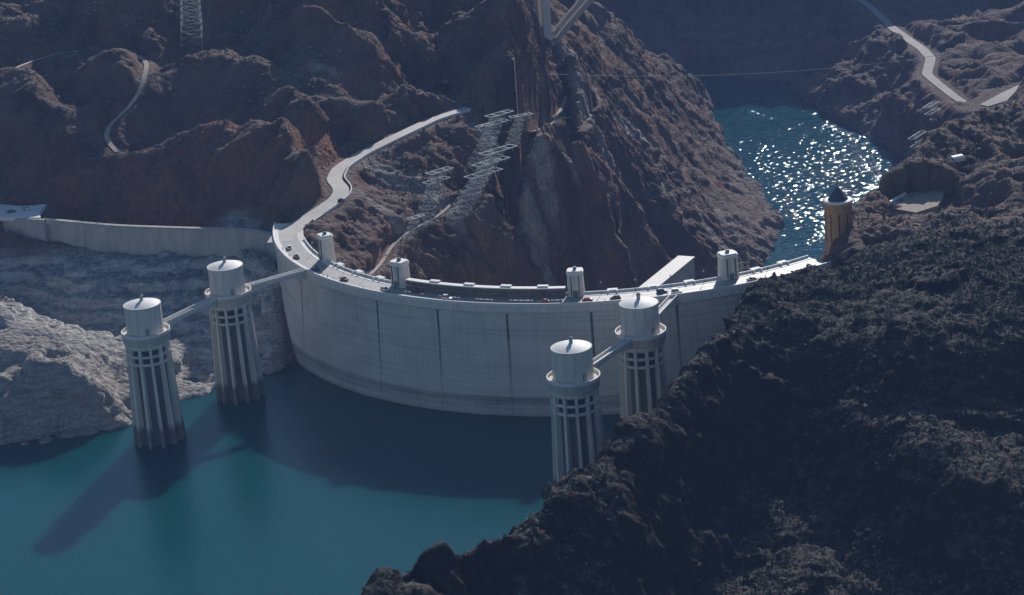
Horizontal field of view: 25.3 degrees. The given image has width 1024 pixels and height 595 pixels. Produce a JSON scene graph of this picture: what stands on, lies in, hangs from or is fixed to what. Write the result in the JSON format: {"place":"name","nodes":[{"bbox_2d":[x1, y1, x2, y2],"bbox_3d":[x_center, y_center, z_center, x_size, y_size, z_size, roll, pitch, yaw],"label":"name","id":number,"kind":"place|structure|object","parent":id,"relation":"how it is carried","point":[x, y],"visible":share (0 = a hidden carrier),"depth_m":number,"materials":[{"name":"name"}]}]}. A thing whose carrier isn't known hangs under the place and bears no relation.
{"place":"outdoors","nodes":[
{"label":"outdoors","id":0,"kind":"place"},
{"bbox_2d":[17,49,148,151],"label":"dirt road","id":1,"kind":"structure","parent":0,"point":[137,94],"depth_m":1217.76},
{"bbox_2d":[0,363,619,594],"bbox_3d":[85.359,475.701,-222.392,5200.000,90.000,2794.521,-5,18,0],"label":"lake water","id":2,"kind":"structure","parent":0,"point":[297,479],"depth_m":894.26,"materials":[{"name":"teal liquid"}]},
{"bbox_2d":[121,294,185,448],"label":"intake tower","id":3,"kind":"structure","parent":2,"relation":"in","point":[157,415],"depth_m":946.80,"materials":[{"name":"concrete"}]},
{"bbox_2d":[142,351,148,356],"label":"window","id":4,"kind":"structure","parent":3,"relation":"in","point":[146,353],"depth_m":941.86,"materials":[{"name":"black glass"}]},
{"bbox_2d":[143,359,149,363],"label":"window","id":5,"kind":"structure","parent":3,"relation":"in","point":[146,361],"depth_m":942.78,"materials":[{"name":"black glass"}]},
{"bbox_2d":[152,349,157,355],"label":"window","id":6,"kind":"structure","parent":3,"relation":"in","point":[154,352],"depth_m":942.78,"materials":[{"name":"black glass"}]},
{"bbox_2d":[153,357,159,362],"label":"window","id":7,"kind":"structure","parent":3,"relation":"in","point":[155,360],"depth_m":943.93,"materials":[{"name":"black glass"}]},
{"bbox_2d":[205,256,264,404],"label":"intake tower","id":8,"kind":"structure","parent":2,"relation":"in","point":[237,371],"depth_m":989.72,"materials":[{"name":"concrete"}]},
{"bbox_2d":[163,297,216,327],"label":"footbridge","id":9,"kind":"object","parent":8,"relation":"attached to","point":[175,318],"visible":0.91,"depth_m":969.39,"materials":[{"name":"concrete"}]},
{"bbox_2d":[229,318,234,322],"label":"window","id":10,"kind":"structure","parent":8,"relation":"in","point":[231,320],"depth_m":985.86,"materials":[{"name":"black glass"}]},
{"bbox_2d":[546,336,604,485],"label":"intake tower","id":11,"kind":"structure","parent":2,"relation":"in","point":[573,376],"depth_m":851.97,"materials":[{"name":"concrete"}]},
{"bbox_2d":[567,400,574,404],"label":"window","id":12,"kind":"structure","parent":11,"relation":"in","point":[569,402],"depth_m":849.66,"materials":[{"name":"black glass"}]},
{"bbox_2d":[568,409,574,413],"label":"window","id":13,"kind":"structure","parent":11,"relation":"in","point":[570,411],"depth_m":850.90,"materials":[{"name":"black"}]},
{"bbox_2d":[578,399,584,404],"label":"window","id":14,"kind":"structure","parent":11,"relation":"in","point":[582,401],"depth_m":849.86,"materials":[{"name":"black glass"}]},
{"bbox_2d":[578,407,585,412],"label":"window","id":15,"kind":"structure","parent":11,"relation":"in","point":[581,410],"depth_m":850.90,"materials":[{"name":"black glass"}]},
{"bbox_2d":[593,337,631,368],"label":"footbridge","id":16,"kind":"object","parent":11,"relation":"attached to","point":[621,345],"visible":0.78,"depth_m":878.48,"materials":[{"name":"concrete"}]},
{"bbox_2d":[615,292,668,418],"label":"intake tower","id":17,"kind":"structure","parent":2,"relation":"in","point":[643,378],"depth_m":894.25,"materials":[{"name":"concrete"}]},
{"bbox_2d":[638,353,644,357],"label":"window","id":18,"kind":"structure","parent":17,"relation":"in","point":[640,355],"depth_m":892.61,"materials":[{"name":"black glass"}]},
{"bbox_2d":[638,361,644,365],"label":"window","id":19,"kind":"structure","parent":17,"relation":"in","point":[640,363],"depth_m":893.48,"materials":[{"name":"black glass"}]},
{"bbox_2d":[274,223,366,288],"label":"pavement","id":20,"kind":"structure","parent":0,"point":[276,234],"depth_m":1048.31,"materials":[{"name":"concrete"}]},
{"bbox_2d":[267,107,471,242],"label":"road","id":21,"kind":"structure","parent":0,"point":[339,186],"depth_m":1134.58,"materials":[{"name":"grey asphalt"}]},
{"bbox_2d":[323,109,469,214],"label":"parapet wall","id":22,"kind":"structure","parent":21,"relation":"on","point":[384,146],"depth_m":1184.26,"materials":[{"name":"concrete"}]},
{"bbox_2d":[0,0,1023,594],"bbox_3d":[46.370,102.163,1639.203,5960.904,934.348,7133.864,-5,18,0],"label":"ground","id":23,"kind":"structure","parent":0,"point":[712,442],"depth_m":1140.99,"materials":[{"name":"brown stone"}]},
{"bbox_2d":[0,204,46,220],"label":"parking area","id":24,"kind":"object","parent":23,"relation":"on","point":[36,211],"visible":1,"depth_m":1162.42,"materials":[{"name":"concrete"}]},
{"bbox_2d":[3,218,50,241],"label":"retaining wall","id":25,"kind":"structure","parent":23,"relation":"on","point":[32,228],"depth_m":1151.64,"materials":[{"name":"concrete"}]},
{"bbox_2d":[43,218,277,264],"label":"spillway wall","id":26,"kind":"structure","parent":23,"relation":"on","point":[178,240],"depth_m":1121.52,"materials":[{"name":"concrete"}]},
{"bbox_2d":[180,0,203,53],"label":"transmission tower","id":27,"kind":"structure","parent":23,"relation":"on","point":[182,16],"depth_m":1266.78,"materials":[{"name":"metal"}]},
{"bbox_2d":[368,203,452,274],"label":"footpath","id":28,"kind":"structure","parent":23,"relation":"on","point":[380,263],"depth_m":1104.36,"materials":[{"name":"grey concrete"}]},
{"bbox_2d":[401,214,425,241],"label":"transmission tower","id":29,"kind":"structure","parent":23,"relation":"on","point":[413,222],"depth_m":1100.24,"materials":[{"name":"metal"}]},
{"bbox_2d":[413,166,453,227],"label":"transmission tower","id":30,"kind":"structure","parent":23,"relation":"on","point":[435,182],"depth_m":1125.77,"materials":[{"name":"metal"}]},
{"bbox_2d":[444,144,516,224],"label":"transmission tower","id":31,"kind":"structure","parent":23,"relation":"on","point":[485,165],"depth_m":1119.55,"materials":[{"name":"metal"}]},
{"bbox_2d":[464,158,500,198],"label":"transmission tower","id":32,"kind":"structure","parent":23,"relation":"on","point":[481,178],"depth_m":1149.69,"materials":[{"name":"metal"}]},
{"bbox_2d":[474,122,498,148],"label":"transmission tower","id":33,"kind":"structure","parent":23,"relation":"on","point":[487,134],"depth_m":1199.56,"materials":[{"name":"metal"}]},
{"bbox_2d":[464,109,513,171],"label":"transmission tower","id":34,"kind":"structure","parent":23,"relation":"on","point":[494,125],"depth_m":1170.01,"materials":[{"name":"metal"}]},
{"bbox_2d":[0,0,1023,311],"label":"loose rocks","id":35,"kind":"object","parent":23,"relation":"on","point":[50,68],"visible":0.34,"depth_m":1184.87,"materials":[{"name":"brown stone"}]},
{"bbox_2d":[504,112,532,149],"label":"transmission tower","id":36,"kind":"structure","parent":23,"relation":"on","point":[519,123],"depth_m":1179.20,"materials":[{"name":"metal"}]},
{"bbox_2d":[496,96,567,133],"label":"footpath","id":37,"kind":"structure","parent":23,"relation":"on","point":[560,109],"depth_m":1429.97,"materials":[{"name":"grey concrete"}]},
{"bbox_2d":[273,222,830,415],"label":"arch dam","id":38,"kind":"structure","parent":23,"relation":"on","point":[486,358],"depth_m":957.58,"materials":[{"name":"concrete"}]},
{"bbox_2d":[247,268,306,293],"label":"footbridge","id":39,"kind":"object","parent":38,"relation":"on","point":[300,273],"visible":0.98,"depth_m":1002.89,"materials":[{"name":"concrete"}]},
{"bbox_2d":[317,231,335,262],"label":"crest tower","id":40,"kind":"structure","parent":38,"relation":"on","point":[325,245],"depth_m":1020.27,"materials":[{"name":"concrete"}]},
{"bbox_2d":[389,255,409,287],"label":"crest tower","id":41,"kind":"structure","parent":38,"relation":"on","point":[399,271],"depth_m":976.23,"materials":[{"name":"concrete"}]},
{"bbox_2d":[566,265,584,296],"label":"crest tower","id":42,"kind":"structure","parent":38,"relation":"on","point":[575,282],"depth_m":944.58,"materials":[{"name":"concrete"}]},
{"bbox_2d":[573,291,577,296],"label":"door","id":43,"kind":"structure","parent":42,"relation":"in","point":[575,293],"depth_m":945.32,"materials":[{"name":"green metal"}]},
{"bbox_2d":[658,295,677,319],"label":"footbridge","id":44,"kind":"object","parent":38,"relation":"on","point":[666,304],"visible":0.56,"depth_m":927.03,"materials":[{"name":"concrete"}]},
{"bbox_2d":[717,249,738,280],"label":"crest tower","id":45,"kind":"structure","parent":38,"relation":"on","point":[728,268],"depth_m":950.24,"materials":[{"name":"concrete"}]},
{"bbox_2d":[533,0,593,45],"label":"arch bridge","id":46,"kind":"structure","parent":23,"relation":"on","point":[573,14],"depth_m":1504.26,"materials":[{"name":"concrete"}]},
{"bbox_2d":[640,255,694,286],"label":"powerhouse","id":47,"kind":"structure","parent":23,"relation":"on","point":[679,269],"depth_m":1437.42,"materials":[{"name":"concrete"}]},
{"bbox_2d":[362,200,1023,594],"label":"desert scrub","id":48,"kind":"object","parent":23,"relation":"on","point":[836,312],"visible":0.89,"depth_m":866.75,"materials":[{"name":"plant"}]},
{"bbox_2d":[365,219,1023,594],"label":"volcanic rocks","id":49,"kind":"object","parent":23,"relation":"on","point":[1002,520],"visible":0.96,"depth_m":816.66,"materials":[{"name":"brown stone"}]},
{"bbox_2d":[558,40,1022,75],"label":"overhead cable","id":50,"kind":"object","parent":23,"relation":"on","point":[813,69],"visible":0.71,"depth_m":1529.12,"materials":[{"name":"metal"}]},
{"bbox_2d":[823,180,852,254],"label":"lookout tower","id":51,"kind":"structure","parent":23,"relation":"on","point":[838,202],"depth_m":987.02,"materials":[{"name":"beige concrete"}]},
{"bbox_2d":[830,215,831,242],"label":"window","id":52,"kind":"structure","parent":51,"relation":"in","point":[830,215],"depth_m":988.51,"materials":[{"name":"black glass"}]},
{"bbox_2d":[844,133,868,168],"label":"transmission tower","id":53,"kind":"structure","parent":23,"relation":"on","point":[850,141],"depth_m":1732.88,"materials":[{"name":"metal"}]},
{"bbox_2d":[861,142,881,181],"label":"transmission tower","id":54,"kind":"structure","parent":23,"relation":"on","point":[871,155],"depth_m":1688.91,"materials":[{"name":"metal"}]},
{"bbox_2d":[908,131,926,150],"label":"transmission tower","id":55,"kind":"structure","parent":23,"relation":"on","point":[918,145],"depth_m":1695.65,"materials":[{"name":"metal"}]},
{"bbox_2d":[890,190,945,213],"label":"terrace building","id":56,"kind":"structure","parent":23,"relation":"on","point":[921,202],"depth_m":1030.05,"materials":[{"name":"concrete"}]},
{"bbox_2d":[922,101,940,124],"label":"transmission tower","id":57,"kind":"structure","parent":23,"relation":"on","point":[931,113],"depth_m":1732.18,"materials":[{"name":"metal"}]},
{"bbox_2d":[949,154,964,161],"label":"pump house","id":58,"kind":"structure","parent":23,"relation":"on","point":[958,158],"depth_m":1052.87,"materials":[{"name":"concrete"}]},
{"bbox_2d":[980,85,1018,105],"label":"parking area","id":59,"kind":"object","parent":23,"relation":"on","point":[1002,97],"visible":0.73,"depth_m":1720.24,"materials":[{"name":"grey asphalt"}]},
{"bbox_2d":[280,233,824,302],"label":"road","id":60,"kind":"structure","parent":0,"point":[305,254],"depth_m":959.41,"materials":[{"name":"grey asphalt"}]},
{"bbox_2d":[312,265,319,270],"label":"sport utility car","id":61,"kind":"object","parent":60,"relation":"on","point":[315,267],"visible":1,"depth_m":1010.12,"materials":[{"name":"blue paint"}]},
{"bbox_2d":[380,286,389,291],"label":"sport utility car","id":62,"kind":"object","parent":60,"relation":"on","point":[384,288],"visible":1,"depth_m":973.33,"materials":[{"name":"grey paint"}]},
{"bbox_2d":[411,288,420,292],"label":"saloon car","id":63,"kind":"object","parent":60,"relation":"on","point":[417,290],"visible":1,"depth_m":967.86,"materials":[{"name":"paint"}]},
{"bbox_2d":[441,294,452,299],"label":"van","id":64,"kind":"object","parent":60,"relation":"on","point":[446,296],"visible":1,"depth_m":955.42,"materials":[{"name":"grey paint"}]},
{"bbox_2d":[539,299,549,302],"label":"saloon car","id":65,"kind":"object","parent":60,"relation":"on","point":[544,300],"visible":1,"depth_m":941.10,"materials":[{"name":"red paint"}]},
{"bbox_2d":[284,241,834,300],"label":"road marking","id":66,"kind":"object","parent":60,"relation":"on","point":[516,297],"visible":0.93,"depth_m":960.79,"materials":[{"name":"yellow paint"}]},
{"bbox_2d":[582,297,592,300],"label":"saloon car","id":67,"kind":"object","parent":60,"relation":"on","point":[587,299],"visible":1,"depth_m":938.82,"materials":[{"name":"red paint"}]},
{"bbox_2d":[610,294,620,299],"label":"sport utility car","id":68,"kind":"object","parent":60,"relation":"on","point":[618,296],"visible":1,"depth_m":937.67,"materials":[{"name":"black paint"}]},
{"bbox_2d":[656,288,667,292],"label":"sport utility car","id":69,"kind":"object","parent":60,"relation":"on","point":[659,290],"visible":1,"depth_m":941.37,"materials":[{"name":"white paint"}]},
{"bbox_2d":[671,288,682,293],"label":"van","id":70,"kind":"object","parent":60,"relation":"on","point":[674,290],"visible":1,"depth_m":939.15,"materials":[{"name":"white paint"}]},
{"bbox_2d":[746,276,756,280],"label":"saloon car","id":71,"kind":"object","parent":60,"relation":"on","point":[751,278],"visible":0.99,"depth_m":947.37,"materials":[{"name":"grey paint"}]},
{"bbox_2d":[300,242,811,296],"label":"pavement","id":72,"kind":"structure","parent":0,"point":[308,249],"depth_m":962.15,"materials":[{"name":"concrete"}]},
{"bbox_2d":[406,278,565,297],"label":"parapet wall","id":73,"kind":"structure","parent":72,"relation":"on","point":[501,290],"depth_m":954.84,"materials":[{"name":"concrete"}]},
{"bbox_2d":[684,67,904,266],"bbox_3d":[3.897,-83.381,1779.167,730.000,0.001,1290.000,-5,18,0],"label":"river water","id":74,"kind":"structure","parent":0,"point":[788,145],"depth_m":1816.61,"materials":[{"name":"teal liquid"}]},
{"bbox_2d":[857,0,965,101],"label":"road","id":75,"kind":"structure","parent":0,"point":[928,67],"depth_m":1899.62,"materials":[{"name":"grey asphalt"}]}
]}

